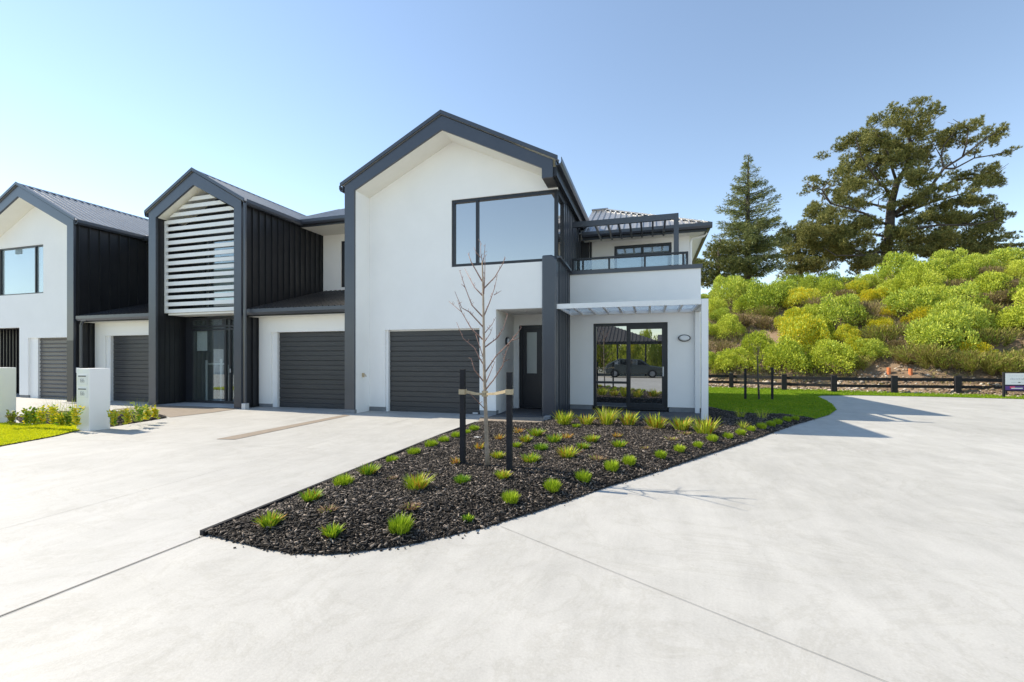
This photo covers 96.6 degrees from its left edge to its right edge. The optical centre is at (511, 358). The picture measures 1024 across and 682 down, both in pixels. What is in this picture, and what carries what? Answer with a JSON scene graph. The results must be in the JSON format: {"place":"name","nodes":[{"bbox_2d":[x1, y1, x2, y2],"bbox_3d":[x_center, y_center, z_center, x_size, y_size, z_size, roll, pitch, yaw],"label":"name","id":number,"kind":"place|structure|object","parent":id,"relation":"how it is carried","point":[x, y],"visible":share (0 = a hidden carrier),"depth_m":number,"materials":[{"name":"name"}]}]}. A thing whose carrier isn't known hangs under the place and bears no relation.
{"place":"outdoors","nodes":[
{"label":"outdoors","id":0,"kind":"place"},
{"bbox_2d":[0,422,77,444],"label":"grass","id":1,"kind":"structure","parent":0,"point":[15,433],"depth_m":8.60,"materials":[{"name":"green plant"}]},
{"bbox_2d":[118,405,237,416],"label":"entry paving","id":2,"kind":"structure","parent":0,"point":[171,411],"depth_m":12.54,"materials":[{"name":"grey concrete"}]},
{"bbox_2d":[159,398,233,407],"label":"entry floor","id":3,"kind":"structure","parent":0,"point":[221,405],"depth_m":13.84,"materials":[{"name":"grey concrete"}]},
{"bbox_2d":[0,394,488,615],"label":"driveway","id":4,"kind":"structure","parent":0,"point":[42,555],"depth_m":5.47,"materials":[{"name":"concrete"}]},
{"bbox_2d":[218,415,348,438],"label":"tan paving","id":5,"kind":"structure","parent":4,"relation":"on","point":[265,431],"depth_m":8.99,"materials":[{"name":"beige concrete"}]},
{"bbox_2d":[200,422,474,535],"bbox_3d":[-1.650,1.387,6.736,0.098,0.065,6.465,0,0,15],"label":"bed edging","id":6,"kind":"object","parent":4,"relation":"on","point":[203,533],"visible":0.45,"depth_m":4.51,"materials":[{"name":"grey concrete"}]},
{"bbox_2d":[478,417,543,421],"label":"porch paving","id":7,"kind":"structure","parent":0,"point":[525,419],"depth_m":10.29,"materials":[{"name":"beige concrete"}]},
{"bbox_2d":[0,393,1023,681],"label":"street pavement","id":8,"kind":"structure","parent":0,"point":[878,537],"depth_m":2.78,"materials":[{"name":"concrete"}]},
{"bbox_2d":[0,181,148,401],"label":"townhouse","id":9,"kind":"structure","parent":8,"relation":"on","point":[65,261],"depth_m":16.14,"materials":[{"name":"paint"}]},
{"bbox_2d":[0,245,42,295],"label":"window","id":10,"kind":"structure","parent":9,"relation":"in","point":[21,268],"depth_m":16.62,"materials":[{"name":"clear glass"}]},
{"bbox_2d":[40,338,66,398],"bbox_3d":[-16.134,0.320,16.159,1.650,2.140,0.080,0,0,17],"label":"garage door","id":11,"kind":"structure","parent":9,"relation":"in","point":[53,351],"depth_m":16.18,"materials":[{"name":"paint"}]},
{"bbox_2d":[16,411,166,426],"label":"bark mulch","id":12,"kind":"object","parent":8,"relation":"on","point":[20,419],"visible":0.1,"depth_m":10.25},
{"bbox_2d":[77,368,109,430],"bbox_3d":[-8.286,0.792,9.032,0.365,1.215,0.374,0,0,17],"label":"letterbox","id":13,"kind":"object","parent":8,"relation":"on","point":[93,391],"visible":1,"depth_m":8.90,"materials":[{"name":"white paint"}]},
{"bbox_2d":[76,167,344,409],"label":"townhouse","id":14,"kind":"structure","parent":8,"relation":"on","point":[244,307],"depth_m":13.81,"materials":[{"name":"metal"}]},
{"bbox_2d":[113,335,148,401],"bbox_3d":[-12.236,0.312,14.974,2.300,2.155,0.050,0,0,17],"label":"garage door","id":15,"kind":"structure","parent":14,"relation":"in","point":[130,353],"depth_m":15.04,"materials":[{"name":"grey metal"}]},
{"bbox_2d":[191,317,233,403],"bbox_3d":[-8.926,0.040,14.155,2.670,2.680,0.158,0,0,17],"label":"entry door","id":16,"kind":"structure","parent":14,"relation":"in","point":[224,319],"depth_m":14.18,"materials":[{"name":"black metal"}]},
{"bbox_2d":[193,234,233,307],"bbox_3d":[-8.888,-2.715,14.212,2.650,2.270,0.112,0,0,17],"label":"window","id":17,"kind":"structure","parent":14,"relation":"in","point":[210,242],"depth_m":14.34,"materials":[{"name":"black metal"}]},
{"bbox_2d":[280,331,344,408],"bbox_3d":[-5.455,0.312,12.920,2.730,2.155,0.050,0,0,17],"label":"garage door","id":18,"kind":"structure","parent":14,"relation":"in","point":[312,364],"depth_m":12.96,"materials":[{"name":"grey metal"}]},
{"bbox_2d":[199,406,814,556],"bbox_3d":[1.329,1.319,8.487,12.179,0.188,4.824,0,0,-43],"label":"bark mulch","id":19,"kind":"object","parent":8,"relation":"on","point":[728,420],"visible":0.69,"depth_m":4.96,"materials":[{"name":"black wood"}]},
{"bbox_2d":[251,509,287,528],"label":"green tuft","id":20,"kind":"object","parent":19,"relation":"on","point":[269,520],"visible":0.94,"depth_m":3.63,"materials":[{"name":"green plant"}]},
{"bbox_2d":[297,487,323,501],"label":"green tuft","id":21,"kind":"object","parent":19,"relation":"on","point":[309,495],"visible":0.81,"depth_m":4.08,"materials":[{"name":"green plant"}]},
{"bbox_2d":[318,522,345,538],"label":"round tuft","id":22,"kind":"object","parent":19,"relation":"on","point":[329,531],"visible":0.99,"depth_m":3.44,"materials":[{"name":"green plant"}]},
{"bbox_2d":[388,511,416,535],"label":"round tuft","id":23,"kind":"object","parent":19,"relation":"on","point":[400,525],"visible":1,"depth_m":3.53,"materials":[{"name":"green plant"}]},
{"bbox_2d":[401,471,433,490],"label":"bed plant","id":24,"kind":"object","parent":19,"relation":"on","point":[415,483],"visible":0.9,"depth_m":4.46,"materials":[{"name":"green plant"}]},
{"bbox_2d":[460,369,465,464],"bbox_3d":[-0.599,0.837,5.550,0.059,1.426,0.059,0,0,17],"label":"tree stake","id":25,"kind":"object","parent":19,"relation":"on","point":[462,419],"visible":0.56,"depth_m":5.52,"materials":[{"name":"black wood"}]},
{"bbox_2d":[450,239,521,466],"bbox_3d":[-0.391,-0.079,5.467,0.994,2.768,0.688,0,0,17],"label":"young tree","id":26,"kind":"object","parent":19,"relation":"on","point":[486,438],"visible":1,"depth_m":5.45,"materials":[{"name":"brown plant"}]},
{"bbox_2d":[506,372,512,470],"bbox_3d":[-0.029,0.850,5.174,0.060,1.400,0.060,0,0,17],"label":"tree stake","id":27,"kind":"object","parent":19,"relation":"in","point":[509,425],"visible":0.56,"depth_m":5.15,"materials":[{"name":"black wood"}]},
{"bbox_2d":[500,489,519,503],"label":"round tuft","id":28,"kind":"object","parent":19,"relation":"on","point":[511,497],"visible":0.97,"depth_m":4.22,"materials":[{"name":"green plant"}]},
{"bbox_2d":[553,409,575,424],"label":"flax clump","id":29,"kind":"object","parent":19,"relation":"on","point":[563,419],"visible":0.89,"depth_m":8.83,"materials":[{"name":"green plant"}]},
{"bbox_2d":[593,405,620,424],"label":"flax clump","id":30,"kind":"object","parent":19,"relation":"on","point":[608,420],"visible":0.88,"depth_m":8.85,"materials":[{"name":"green plant"}]},
{"bbox_2d":[641,412,668,427],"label":"flax clump","id":31,"kind":"object","parent":19,"relation":"on","point":[655,422],"visible":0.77,"depth_m":8.37,"materials":[{"name":"green plant"}]},
{"bbox_2d":[670,416,694,430],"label":"flax clump","id":32,"kind":"object","parent":19,"relation":"on","point":[682,425],"visible":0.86,"depth_m":8.14,"materials":[{"name":"green plant"}]},
{"bbox_2d":[685,415,721,433],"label":"flax clump","id":33,"kind":"object","parent":19,"relation":"on","point":[707,427],"visible":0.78,"depth_m":7.76,"materials":[{"name":"green plant"}]},
{"bbox_2d":[497,408,541,415],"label":"porch floor","id":34,"kind":"structure","parent":8,"relation":"on","point":[527,412],"depth_m":11.67,"materials":[{"name":"grey concrete"}]},
{"bbox_2d":[339,110,712,419],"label":"townhouse","id":35,"kind":"structure","parent":8,"relation":"on","point":[604,308],"depth_m":11.77,"materials":[{"name":"paint"}]},
{"bbox_2d":[390,330,479,413],"bbox_3d":[-2.015,0.328,11.900,2.615,2.125,0.050,0,0,17],"label":"garage door","id":36,"kind":"structure","parent":35,"relation":"in","point":[425,366],"depth_m":11.88,"materials":[{"name":"grey metal"}]},
{"bbox_2d":[452,189,557,266],"bbox_3d":[-0.208,-3.180,11.269,2.730,1.700,0.090,0,0,17],"label":"window","id":37,"kind":"structure","parent":35,"relation":"in","point":[519,227],"depth_m":11.26,"materials":[{"name":"black glass"}]},
{"bbox_2d":[520,325,541,407],"bbox_3d":[0.773,0.215,12.612,1.150,2.290,0.090,0,0,17],"label":"front door","id":38,"kind":"structure","parent":35,"relation":"in","point":[531,336],"depth_m":12.70,"materials":[{"name":"black metal"}]},
{"bbox_2d":[523,328,541,404],"bbox_3d":[0.755,0.227,12.612,0.945,2.145,0.030,0,0,17],"label":"door leaf","id":39,"kind":"structure","parent":35,"relation":"in","point":[532,382],"depth_m":12.65,"materials":[{"name":"black wood"}]},
{"bbox_2d":[554,192,563,258],"bbox_3d":[1.173,-3.220,11.274,0.090,1.560,0.840,0,0,17],"label":"window","id":40,"kind":"structure","parent":35,"relation":"in","point":[560,202],"depth_m":11.43,"materials":[{"name":"glass"}]},
{"bbox_2d":[576,228,580,270],"bbox_3d":[1.999,-3.025,13.970,0.090,2.050,1.000,0,0,17],"label":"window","id":41,"kind":"structure","parent":35,"relation":"in","point":[578,236],"depth_m":13.94,"materials":[{"name":"glass"}]},
{"bbox_2d":[593,322,667,410],"bbox_3d":[3.125,0.195,12.114,1.900,2.290,0.100,0,0,17],"label":"sliding door","id":42,"kind":"structure","parent":35,"relation":"in","point":[610,340],"depth_m":12.11,"materials":[{"name":"glass"}]},
{"bbox_2d":[614,242,671,267],"bbox_3d":[4.051,-2.755,14.171,1.700,1.550,0.194,0,0,17],"label":"window","id":43,"kind":"structure","parent":35,"relation":"in","point":[663,260],"depth_m":14.20,"materials":[{"name":"glass"}]},
{"bbox_2d":[0,0,1023,294],"label":"sky","id":44,"kind":"structure","parent":0,"point":[655,107],"materials":[{"name":"blue"}]},
{"bbox_2d":[563,409,700,419],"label":"patio","id":45,"kind":"structure","parent":0,"point":[663,415],"depth_m":11.38,"materials":[{"name":"grey concrete"}]},
{"bbox_2d":[708,386,1023,418],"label":"lawn","id":46,"kind":"structure","parent":0,"point":[803,398],"depth_m":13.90,"materials":[{"name":"green plant"}]},
{"bbox_2d":[708,373,1001,393],"bbox_3d":[14.855,1.090,19.134,14.293,0.820,1.417,0,0,26],"label":"post and rail fence","id":47,"kind":"object","parent":46,"relation":"on","point":[957,386],"visible":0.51,"depth_m":18.90,"materials":[{"name":"black wood"}]},
{"bbox_2d":[1002,372,1023,396],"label":"sign board","id":48,"kind":"object","parent":46,"relation":"on","point":[1012,381],"visible":1,"depth_m":16.45,"materials":[{"name":"grey plastic"}]},
{"bbox_2d":[708,274,1023,395],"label":"hill","id":49,"kind":"structure","parent":0,"point":[882,363],"depth_m":20.89,"materials":[{"name":"soil"}]},
{"bbox_2d":[708,296,728,314],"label":"bank shrub","id":50,"kind":"object","parent":49,"relation":"on","point":[714,303],"visible":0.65,"depth_m":30.72,"materials":[{"name":"green plant"}]},
{"bbox_2d":[694,238,749,289],"bbox_3d":[16.999,-7.374,37.775,5.506,5.218,4.805,0,0,17],"label":"conifer tree","id":51,"kind":"object","parent":49,"relation":"on","point":[717,267],"visible":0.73,"depth_m":37.00,"materials":[{"name":"plant"}]},
{"bbox_2d":[708,340,737,353],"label":"bank shrub","id":52,"kind":"object","parent":49,"relation":"on","point":[720,344],"visible":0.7,"depth_m":24.93,"materials":[{"name":"plant"}]},
{"bbox_2d":[714,313,747,338],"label":"bank shrub","id":53,"kind":"object","parent":49,"relation":"on","point":[728,319],"visible":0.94,"depth_m":26.55,"materials":[{"name":"green plant"}]},
{"bbox_2d":[708,274,755,305],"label":"bank shrub","id":54,"kind":"object","parent":49,"relation":"on","point":[728,291],"visible":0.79,"depth_m":31.91,"materials":[{"name":"green plant"}]},
{"bbox_2d":[710,346,761,373],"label":"bank shrub","id":55,"kind":"object","parent":49,"relation":"on","point":[730,359],"visible":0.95,"depth_m":23.21,"materials":[{"name":"green plant"}]},
{"bbox_2d":[711,154,790,279],"bbox_3d":[20.207,-11.061,38.984,6.240,13.252,6.491,0,0,17],"label":"conifer tree","id":56,"kind":"object","parent":49,"relation":"on","point":[753,237],"visible":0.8,"depth_m":38.26,"materials":[{"name":"green plant"}]},
{"bbox_2d":[740,330,773,356],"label":"bank shrub","id":57,"kind":"object","parent":49,"relation":"on","point":[760,338],"visible":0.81,"depth_m":23.92,"materials":[{"name":"green plant"}]},
{"bbox_2d":[744,304,780,317],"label":"bank shrub","id":58,"kind":"object","parent":49,"relation":"on","point":[762,310],"visible":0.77,"depth_m":27.41,"materials":[{"name":"green plant"}]},
{"bbox_2d":[736,280,789,313],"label":"bank shrub","id":59,"kind":"object","parent":49,"relation":"on","point":[761,291],"visible":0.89,"depth_m":28.03,"materials":[{"name":"green plant"}]},
{"bbox_2d":[751,316,778,328],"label":"bank shrub","id":60,"kind":"object","parent":49,"relation":"on","point":[764,324],"visible":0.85,"depth_m":26.80,"materials":[{"name":"brown plant"}]},
{"bbox_2d":[765,277,797,297],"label":"bank shrub","id":61,"kind":"object","parent":49,"relation":"on","point":[782,284],"visible":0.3,"depth_m":28.34,"materials":[{"name":"green plant"}]},
{"bbox_2d":[760,334,812,375],"bbox_3d":[13.485,-0.217,22.554,2.277,2.018,2.477,0,0,40],"label":"bank shrub","id":62,"kind":"object","parent":49,"relation":"on","point":[789,351],"visible":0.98,"depth_m":22.12,"materials":[{"name":"green plant"}]},
{"bbox_2d":[774,306,813,331],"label":"bank shrub","id":63,"kind":"object","parent":49,"relation":"on","point":[794,311],"visible":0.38,"depth_m":25.10,"materials":[{"name":"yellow plant"}]},
{"bbox_2d":[772,225,827,278],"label":"pine tree","id":64,"kind":"object","parent":49,"relation":"on","point":[783,231],"visible":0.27,"depth_m":43.66,"materials":[{"name":"green plant"}]},
{"bbox_2d":[780,286,820,307],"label":"bank shrub","id":65,"kind":"object","parent":49,"relation":"on","point":[798,294],"visible":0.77,"depth_m":27.07,"materials":[{"name":"yellow plant"}]},
{"bbox_2d":[777,312,831,352],"bbox_3d":[15.113,-1.345,23.646,2.446,2.106,2.247,0,0,17],"label":"bank shrub","id":66,"kind":"object","parent":49,"relation":"on","point":[800,324],"visible":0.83,"depth_m":23.14,"materials":[{"name":"green plant"}]},
{"bbox_2d":[798,274,823,290],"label":"bank shrub","id":67,"kind":"object","parent":49,"relation":"on","point":[810,281],"visible":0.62,"depth_m":32.75,"materials":[{"name":"green plant"}]},
{"bbox_2d":[813,277,844,296],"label":"bank shrub","id":68,"kind":"object","parent":49,"relation":"on","point":[826,285],"visible":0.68,"depth_m":28.12,"materials":[{"name":"green plant"}]},
{"bbox_2d":[796,338,864,373],"bbox_3d":[15.205,-0.189,21.882,2.343,1.732,2.915,0,0,2],"label":"bank shrub","id":69,"kind":"object","parent":49,"relation":"on","point":[837,353],"visible":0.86,"depth_m":21.41,"materials":[{"name":"green plant"}]},
{"bbox_2d":[817,292,870,325],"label":"bank shrub","id":70,"kind":"object","parent":49,"relation":"on","point":[833,308],"visible":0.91,"depth_m":23.36,"materials":[{"name":"green plant"}]},
{"bbox_2d":[830,323,863,342],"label":"bank shrub","id":71,"kind":"object","parent":49,"relation":"on","point":[840,333],"visible":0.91,"depth_m":22.64,"materials":[{"name":"green plant"}]},
{"bbox_2d":[833,355,875,370],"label":"bank shrub","id":72,"kind":"object","parent":49,"relation":"on","point":[864,361],"visible":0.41,"depth_m":20.82,"materials":[{"name":"green plant"}]},
{"bbox_2d":[843,279,869,294],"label":"bank shrub","id":73,"kind":"object","parent":49,"relation":"on","point":[856,287],"visible":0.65,"depth_m":27.59,"materials":[{"name":"green plant"}]},
{"bbox_2d":[841,336,873,357],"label":"bank shrub","id":74,"kind":"object","parent":49,"relation":"on","point":[850,341],"visible":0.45,"depth_m":21.63,"materials":[{"name":"green plant"}]},
{"bbox_2d":[708,264,1023,394],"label":"undergrowth","id":75,"kind":"object","parent":49,"relation":"on","point":[876,300],"visible":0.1,"depth_m":23.06,"materials":[{"name":"green plant"}]},
{"bbox_2d":[708,349,1023,395],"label":"rubble","id":76,"kind":"object","parent":49,"relation":"on","point":[861,382],"visible":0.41,"depth_m":20.02,"materials":[{"name":"stone"}]},
{"bbox_2d":[854,271,884,287],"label":"bank shrub","id":77,"kind":"object","parent":49,"relation":"on","point":[872,279],"visible":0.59,"depth_m":28.00,"materials":[{"name":"green plant"}]},
{"bbox_2d":[854,337,890,359],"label":"bank shrub","id":78,"kind":"object","parent":49,"relation":"on","point":[877,344],"visible":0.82,"depth_m":21.14,"materials":[{"name":"green plant"}]},
{"bbox_2d":[858,301,886,319],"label":"bank shrub","id":79,"kind":"object","parent":49,"relation":"on","point":[875,308],"visible":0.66,"depth_m":22.91,"materials":[{"name":"plant"}]},
{"bbox_2d":[862,316,893,331],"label":"bank shrub","id":80,"kind":"object","parent":49,"relation":"on","point":[882,322],"visible":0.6,"depth_m":22.29,"materials":[{"name":"yellow plant"}]},
{"bbox_2d":[858,323,904,343],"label":"bank shrub","id":81,"kind":"object","parent":49,"relation":"on","point":[874,331],"visible":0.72,"depth_m":21.79,"materials":[{"name":"green plant"}]},
{"bbox_2d":[873,251,918,282],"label":"bank shrub","id":82,"kind":"object","parent":49,"relation":"on","point":[898,262],"visible":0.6,"depth_m":27.08,"materials":[{"name":"green plant"}]},
{"bbox_2d":[774,95,1023,277],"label":"pine tree","id":83,"kind":"object","parent":49,"relation":"on","point":[895,152],"visible":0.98,"depth_m":40.57,"materials":[{"name":"green plant"}]},
{"bbox_2d":[880,286,939,317],"bbox_3d":[20.211,-2.900,23.165,2.678,1.715,2.510,0,0,-31],"label":"bank shrub","id":84,"kind":"object","parent":49,"relation":"on","point":[905,299],"visible":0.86,"depth_m":22.67,"materials":[{"name":"green plant"}]},
{"bbox_2d":[886,260,943,295],"bbox_3d":[21.858,-4.325,24.752,2.467,1.884,2.259,0,0,34],"label":"bank shrub","id":85,"kind":"object","parent":49,"relation":"on","point":[912,271],"visible":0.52,"depth_m":24.49,"materials":[{"name":"green plant"}]},
{"bbox_2d":[881,343,953,362],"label":"bank shrub","id":86,"kind":"object","parent":49,"relation":"on","point":[927,349],"visible":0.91,"depth_m":19.59,"materials":[{"name":"green plant"}]},
{"bbox_2d":[900,305,934,322],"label":"bank shrub","id":87,"kind":"object","parent":49,"relation":"on","point":[917,313],"visible":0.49,"depth_m":22.19,"materials":[{"name":"yellow plant"}]},
{"bbox_2d":[896,259,947,283],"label":"bank shrub","id":88,"kind":"object","parent":49,"relation":"on","point":[934,264],"visible":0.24,"depth_m":25.31,"materials":[{"name":"green plant"}]},
{"bbox_2d":[901,268,949,290],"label":"bank shrub","id":89,"kind":"object","parent":49,"relation":"on","point":[937,279],"visible":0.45,"depth_m":23.70,"materials":[{"name":"green plant"}]},
{"bbox_2d":[903,309,982,351],"bbox_3d":[18.855,-1.159,20.023,2.575,2.029,2.585,0,0,-17],"label":"bank shrub","id":90,"kind":"object","parent":49,"relation":"on","point":[934,328],"visible":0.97,"depth_m":19.59,"materials":[{"name":"green plant"}]},
{"bbox_2d":[908,348,985,368],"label":"bank shrub","id":91,"kind":"object","parent":49,"relation":"on","point":[944,360],"visible":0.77,"depth_m":19.14,"materials":[{"name":"green plant"}]},
{"bbox_2d":[929,247,967,268],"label":"bank shrub","id":92,"kind":"object","parent":49,"relation":"on","point":[949,257],"visible":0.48,"depth_m":25.18,"materials":[{"name":"green plant"}]},
{"bbox_2d":[919,280,992,309],"bbox_3d":[21.697,-2.831,22.243,2.520,1.805,2.571,0,0,-6],"label":"bank shrub","id":93,"kind":"object","parent":49,"relation":"on","point":[950,291],"visible":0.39,"depth_m":21.62,"materials":[{"name":"green plant"}]},
{"bbox_2d":[919,295,997,338],"bbox_3d":[20.336,-1.880,20.886,2.800,2.025,2.624,0,0,-37],"label":"bank shrub","id":94,"kind":"object","parent":49,"relation":"on","point":[979,315],"visible":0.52,"depth_m":20.31,"materials":[{"name":"green plant"}]},
{"bbox_2d":[941,262,978,280],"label":"bank shrub","id":95,"kind":"object","parent":49,"relation":"on","point":[955,271],"visible":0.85,"depth_m":23.72,"materials":[{"name":"green plant"}]},
{"bbox_2d":[955,340,998,358],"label":"bank shrub","id":96,"kind":"object","parent":49,"relation":"on","point":[984,347],"visible":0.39,"depth_m":18.99,"materials":[{"name":"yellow plant"}]},
{"bbox_2d":[958,252,998,272],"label":"bank shrub","id":97,"kind":"object","parent":49,"relation":"on","point":[978,261],"visible":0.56,"depth_m":23.88,"materials":[{"name":"green plant"}]},
{"bbox_2d":[947,349,1023,371],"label":"bank shrub","id":98,"kind":"object","parent":49,"relation":"on","point":[972,362],"visible":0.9,"depth_m":18.07,"materials":[{"name":"green plant"}]},
{"bbox_2d":[965,270,1014,296],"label":"bank shrub","id":99,"kind":"object","parent":49,"relation":"on","point":[992,282],"visible":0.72,"depth_m":22.01,"materials":[{"name":"green plant"}]},
{"bbox_2d":[963,326,1023,346],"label":"bank shrub","id":100,"kind":"object","parent":49,"relation":"on","point":[986,339],"visible":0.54,"depth_m":19.29,"materials":[{"name":"green plant"}]},
{"bbox_2d":[978,352,1023,375],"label":"bank shrub","id":101,"kind":"object","parent":49,"relation":"on","point":[1012,367],"visible":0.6,"depth_m":17.71,"materials":[{"name":"green plant"}]},
{"bbox_2d":[988,289,1018,303],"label":"bank shrub","id":102,"kind":"object","parent":49,"relation":"on","point":[1004,293],"visible":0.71,"depth_m":21.35,"materials":[{"name":"brown plant"}]},
{"bbox_2d":[985,247,1023,267],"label":"bank shrub","id":103,"kind":"object","parent":49,"relation":"on","point":[1003,256],"visible":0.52,"depth_m":24.93,"materials":[{"name":"green plant"}]},
{"bbox_2d":[989,304,1023,331],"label":"bank shrub","id":104,"kind":"object","parent":49,"relation":"on","point":[1006,315],"visible":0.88,"depth_m":19.73,"materials":[{"name":"green plant"}]},
{"bbox_2d":[997,259,1023,279],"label":"bank shrub","id":105,"kind":"object","parent":49,"relation":"on","point":[1017,266],"visible":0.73,"depth_m":22.95,"materials":[{"name":"green plant"}]},
{"label":"lawn","id":106,"kind":"structure","parent":0,"visible":0},
{"bbox_2d":[0,367,15,422],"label":"rendered pillar","id":107,"kind":"structure","parent":106,"relation":"on","point":[7,388],"depth_m":9.87,"materials":[{"name":"white paint"}]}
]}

